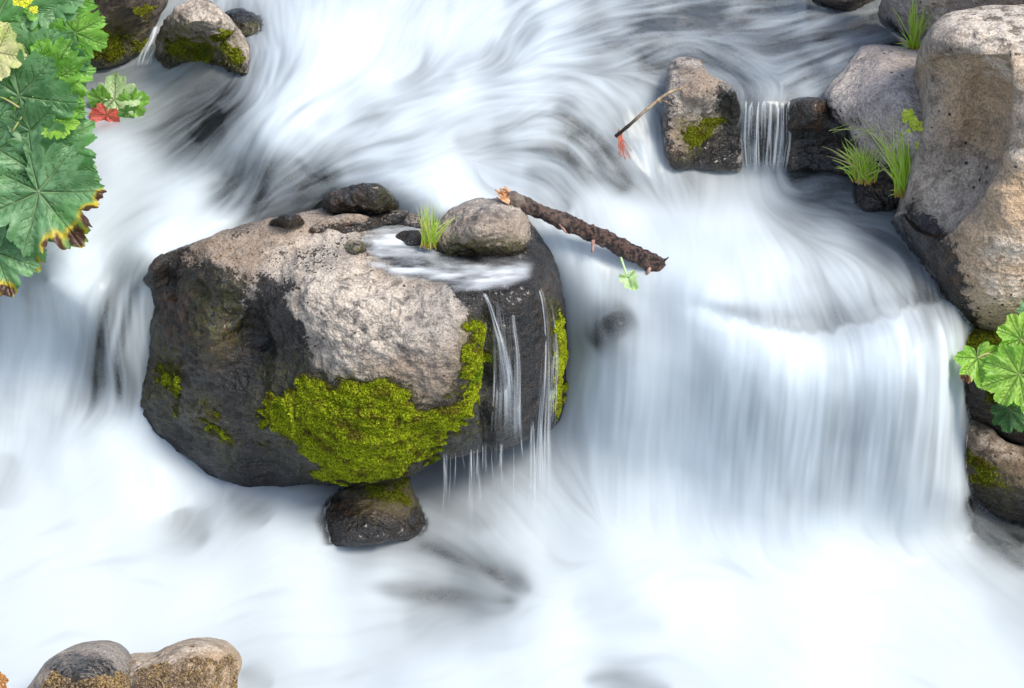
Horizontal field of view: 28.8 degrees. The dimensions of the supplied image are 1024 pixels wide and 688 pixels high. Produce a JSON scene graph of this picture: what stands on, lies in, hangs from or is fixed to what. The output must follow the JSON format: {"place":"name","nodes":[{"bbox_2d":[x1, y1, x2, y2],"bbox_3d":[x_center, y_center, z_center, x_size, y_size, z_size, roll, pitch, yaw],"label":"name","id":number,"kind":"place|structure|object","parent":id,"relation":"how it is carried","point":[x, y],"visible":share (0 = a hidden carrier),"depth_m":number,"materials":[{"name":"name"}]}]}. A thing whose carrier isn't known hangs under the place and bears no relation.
{"place":"outdoors","nodes":[
{"label":"outdoors","id":0,"kind":"place"},
{"bbox_2d":[0,0,1023,687],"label":"water","id":1,"kind":"structure","parent":0,"point":[96,542],"depth_m":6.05,"materials":[{"name":"white liquid"}]},
{"bbox_2d":[0,671,8,687],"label":"rusty plant","id":2,"kind":"object","parent":1,"relation":"on","point":[4,680],"visible":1,"depth_m":5.11,"materials":[{"name":"orange plant"}]},
{"bbox_2d":[0,0,108,297],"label":"broadleaf plant","id":3,"kind":"object","parent":1,"relation":"on","point":[51,187],"visible":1,"depth_m":5.71,"materials":[{"name":"green plant"}]},
{"bbox_2d":[0,241,156,436],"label":"waterfall","id":4,"kind":"structure","parent":1,"relation":"on","point":[47,314],"depth_m":6.25,"materials":[{"name":"liquid"}]},
{"bbox_2d":[27,640,131,687],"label":"rock","id":5,"kind":"object","parent":1,"relation":"on","point":[99,664],"visible":0.99,"depth_m":5.23,"materials":[{"name":"grey stone"}]},
{"bbox_2d":[86,71,149,129],"bbox_3d":[-1.280,-0.783,6.459,0.208,0.182,0.092,0,30,0],"label":"leaf clump","id":6,"kind":"object","parent":1,"relation":"on","point":[126,103],"visible":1,"depth_m":6.47,"materials":[{"name":"plant"}]},
{"bbox_2d":[90,0,171,72],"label":"rock","id":7,"kind":"object","parent":1,"relation":"on","point":[130,25],"visible":0.48,"depth_m":6.58,"materials":[{"name":"grey stone"}]},
{"bbox_2d":[139,27,155,62],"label":"waterfall","id":8,"kind":"structure","parent":1,"relation":"on","point":[150,42],"depth_m":6.64,"materials":[{"name":"liquid"}]},
{"bbox_2d":[130,637,241,687],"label":"rock","id":9,"kind":"object","parent":1,"relation":"on","point":[206,662],"visible":0.98,"depth_m":5.33,"materials":[{"name":"stone"}]},
{"bbox_2d":[155,0,251,76],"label":"rock","id":10,"kind":"object","parent":1,"relation":"on","point":[202,32],"visible":0.99,"depth_m":6.41,"materials":[{"name":"grey stone"}]},
{"bbox_2d":[225,8,265,41],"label":"rock","id":11,"kind":"object","parent":1,"relation":"on","point":[248,24],"visible":0.81,"depth_m":6.53,"materials":[{"name":"grey stone"}]},
{"bbox_2d":[128,208,568,486],"bbox_3d":[-0.538,0.072,6.136,1.445,1.015,0.875,0,30,0],"label":"boulder","id":12,"kind":"object","parent":1,"relation":"on","point":[285,357],"visible":0.94,"depth_m":5.84,"materials":[{"name":"grey stone"}]},
{"bbox_2d":[269,213,304,228],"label":"rock","id":13,"kind":"object","parent":12,"relation":"on","point":[290,220],"visible":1,"depth_m":5.82,"materials":[{"name":"grey stone"}]},
{"bbox_2d":[344,239,365,254],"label":"rock","id":14,"kind":"object","parent":12,"relation":"on","point":[354,247],"visible":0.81,"depth_m":5.80,"materials":[{"name":"grey stone"}]},
{"bbox_2d":[312,183,398,214],"bbox_3d":[-0.478,-0.432,5.997,0.272,0.241,0.314,0,30,0],"label":"rock","id":15,"kind":"object","parent":12,"relation":"on","point":[369,198],"visible":0.87,"depth_m":5.87,"materials":[{"name":"grey stone"}]},
{"bbox_2d":[309,211,410,233],"bbox_3d":[-0.450,-0.355,5.929,0.313,0.117,0.132,-5,30,-9],"label":"rock","id":16,"kind":"object","parent":12,"relation":"on","point":[346,223],"visible":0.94,"depth_m":5.87,"materials":[{"name":"grey stone"}]},
{"bbox_2d":[416,201,455,249],"bbox_3d":[-0.220,-0.359,5.810,0.121,0.150,0.111,0,30,0],"label":"grass tuft","id":17,"kind":"object","parent":12,"relation":"on","point":[428,240],"visible":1,"depth_m":5.81,"materials":[{"name":"green plant"}]},
{"bbox_2d":[372,234,527,287],"bbox_3d":[-0.285,-0.293,5.862,0.768,0.046,0.598,0,30,0],"label":"pool","id":18,"kind":"object","parent":12,"relation":"on","point":[389,239],"visible":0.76,"depth_m":5.73,"materials":[{"name":"liquid"}]},
{"bbox_2d":[392,230,426,250],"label":"rock","id":19,"kind":"object","parent":18,"relation":"in","point":[411,239],"visible":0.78,"depth_m":5.87,"materials":[{"name":"black stone"}]},
{"bbox_2d":[432,197,530,259],"bbox_3d":[-0.095,-0.322,5.887,0.302,0.240,0.321,0,30,0],"label":"rock","id":20,"kind":"object","parent":12,"relation":"on","point":[494,228],"visible":0.88,"depth_m":5.80,"materials":[{"name":"grey stone"}]},
{"bbox_2d":[483,294,507,371],"bbox_3d":[-0.018,0.082,5.853,0.110,0.578,0.176,20,36,31],"label":"water trickle","id":21,"kind":"object","parent":12,"relation":"on","point":[496,334],"visible":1,"depth_m":5.70,"materials":[{"name":"white liquid"}]},
{"bbox_2d":[493,363,508,402],"bbox_3d":[-0.039,0.090,5.847,0.101,0.561,0.147,0,30,0],"label":"water trickle","id":22,"kind":"object","parent":12,"relation":"attached to","point":[506,392],"visible":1,"depth_m":5.85,"materials":[{"name":"white liquid"}]},
{"bbox_2d":[514,401,519,420],"bbox_3d":[0.016,0.106,5.904,0.055,0.602,0.183,0,30,0],"label":"water trickle","id":23,"kind":"object","parent":12,"relation":"on","point":[519,412],"visible":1,"depth_m":5.91,"materials":[{"name":"white liquid"}]},
{"bbox_2d":[538,291,545,429],"bbox_3d":[0.091,0.157,5.963,0.095,0.804,0.105,0,30,0],"label":"water trickle","id":24,"kind":"object","parent":12,"relation":"attached to","point":[545,355],"visible":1,"depth_m":5.89,"materials":[{"name":"white liquid"}]},
{"bbox_2d":[540,424,542,464],"bbox_3d":[0.087,0.391,6.141,0.032,0.392,0.037,0,30,0],"label":"drip","id":25,"kind":"object","parent":24,"relation":"attached to","point":[540,443],"visible":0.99,"depth_m":6.10,"materials":[{"name":"liquid"}]},
{"bbox_2d":[315,477,431,546],"bbox_3d":[-0.439,0.529,6.277,0.367,0.259,0.411,0,30,0],"label":"rock","id":26,"kind":"object","parent":1,"relation":"on","point":[354,516],"visible":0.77,"depth_m":6.17,"materials":[{"name":"black stone"}]},
{"bbox_2d":[495,186,668,274],"bbox_3d":[0.213,-0.332,5.932,0.530,0.320,0.072,-1,30,-2],"label":"branch","id":27,"kind":"object","parent":1,"relation":"on","point":[647,261],"visible":1,"depth_m":5.91,"materials":[{"name":"brown wood"}]},
{"bbox_2d":[618,257,638,290],"bbox_3d":[0.333,-0.201,5.829,0.078,0.082,0.047,23,37,35],"label":"leaf strand","id":28,"kind":"object","parent":27,"relation":"hanging from","point":[629,280],"visible":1,"depth_m":5.83,"materials":[{"name":"plant"}]},
{"bbox_2d":[585,310,638,346],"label":"rock","id":29,"kind":"object","parent":1,"relation":"on","point":[612,327],"visible":0.98,"depth_m":6.00,"materials":[{"name":"grey stone"}]},
{"bbox_2d":[662,57,741,172],"bbox_3d":[0.620,-0.736,6.537,0.274,0.421,0.458,0,30,0],"label":"rock","id":30,"kind":"object","parent":1,"relation":"on","point":[701,129],"visible":0.99,"depth_m":6.38,"materials":[{"name":"grey stone"}]},
{"bbox_2d":[614,85,688,137],"bbox_3d":[0.446,-0.717,6.182,0.269,0.128,0.056,-15,33,-25],"label":"twig","id":31,"kind":"object","parent":30,"relation":"on","point":[634,120],"visible":1,"depth_m":6.16,"materials":[{"name":"brown wood"}]},
{"bbox_2d":[617,132,631,159],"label":"rootlets","id":32,"kind":"object","parent":31,"relation":"hanging from","point":[620,139],"visible":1,"depth_m":6.17,"materials":[{"name":"plant"}]},
{"bbox_2d":[545,226,966,536],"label":"waterfall","id":33,"kind":"structure","parent":1,"relation":"on","point":[677,419],"depth_m":5.93,"materials":[{"name":"liquid"}]},
{"bbox_2d":[748,102,790,162],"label":"waterfall","id":34,"kind":"structure","parent":1,"relation":"on","point":[769,125],"depth_m":6.42,"materials":[{"name":"liquid"}]},
{"bbox_2d":[781,97,856,177],"bbox_3d":[1.003,-0.679,6.504,0.252,0.342,0.349,0,30,0],"label":"rock","id":35,"kind":"object","parent":1,"relation":"on","point":[808,123],"visible":0.84,"depth_m":6.43,"materials":[{"name":"black stone"}]},
{"bbox_2d":[812,0,874,13],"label":"rock","id":36,"kind":"object","parent":1,"relation":"on","point":[843,6],"visible":1,"depth_m":7.00,"materials":[{"name":"grey stone"}]},
{"bbox_2d":[822,44,921,211],"bbox_3d":[1.199,-0.687,6.459,0.393,0.496,0.837,0,30,0],"label":"rock","id":37,"kind":"object","parent":1,"relation":"on","point":[873,86],"visible":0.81,"depth_m":6.23,"materials":[{"name":"grey stone"}]},
{"bbox_2d":[829,124,874,141],"bbox_3d":[1.114,-0.646,6.221,0.256,0.086,0.093,3,30,5],"label":"twig","id":38,"kind":"object","parent":37,"relation":"on","point":[856,129],"visible":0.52,"depth_m":6.19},
{"bbox_2d":[860,114,910,198],"bbox_3d":[1.168,-0.598,6.129,0.181,0.271,0.183,0,30,0],"label":"grass tuft","id":39,"kind":"object","parent":37,"relation":"on","point":[900,170],"visible":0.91,"depth_m":6.11,"materials":[{"name":"green plant"}]},
{"bbox_2d":[893,0,932,49],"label":"grass tuft","id":40,"kind":"object","parent":37,"relation":"on","point":[913,41],"visible":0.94,"depth_m":6.57,"materials":[{"name":"green plant"}]},
{"bbox_2d":[902,108,923,148],"bbox_3d":[1.228,-0.672,6.059,0.095,0.122,0.128,3,30,6],"label":"sprig","id":41,"kind":"object","parent":37,"relation":"on","point":[912,119],"visible":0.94,"depth_m":6.02,"materials":[{"name":"green plant"}]},
{"bbox_2d":[852,181,895,212],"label":"rock","id":42,"kind":"object","parent":1,"relation":"on","point":[873,197],"visible":0.9,"depth_m":6.30,"materials":[{"name":"black stone"}]},
{"bbox_2d":[824,139,890,185],"bbox_3d":[1.090,-0.585,6.236,0.238,0.148,0.134,0,30,0],"label":"grass tuft","id":43,"kind":"object","parent":42,"relation":"on","point":[864,171],"visible":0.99,"depth_m":6.22,"materials":[{"name":"green plant"}]},
{"bbox_2d":[878,0,1023,42],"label":"rock","id":44,"kind":"object","parent":1,"relation":"on","point":[935,9],"visible":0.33,"depth_m":6.59,"materials":[{"name":"grey stone"}]},
{"bbox_2d":[963,328,1023,445],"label":"rock","id":45,"kind":"object","parent":1,"relation":"on","point":[979,402],"visible":0.35,"depth_m":6.01,"materials":[{"name":"black stone"}]},
{"bbox_2d":[892,4,1023,330],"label":"boulder","id":46,"kind":"object","parent":45,"relation":"on","point":[958,221],"visible":0.97,"depth_m":5.89,"materials":[{"name":"grey stone"}]},
{"bbox_2d":[953,300,1023,432],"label":"broadleaf plant","id":47,"kind":"object","parent":45,"relation":"on","point":[997,370],"visible":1,"depth_m":5.79,"materials":[{"name":"green plant"}]},
{"bbox_2d":[964,418,1023,528],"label":"rock","id":48,"kind":"object","parent":1,"relation":"on","point":[994,467],"visible":0.96,"depth_m":6.10,"materials":[{"name":"grey stone"}]}
]}

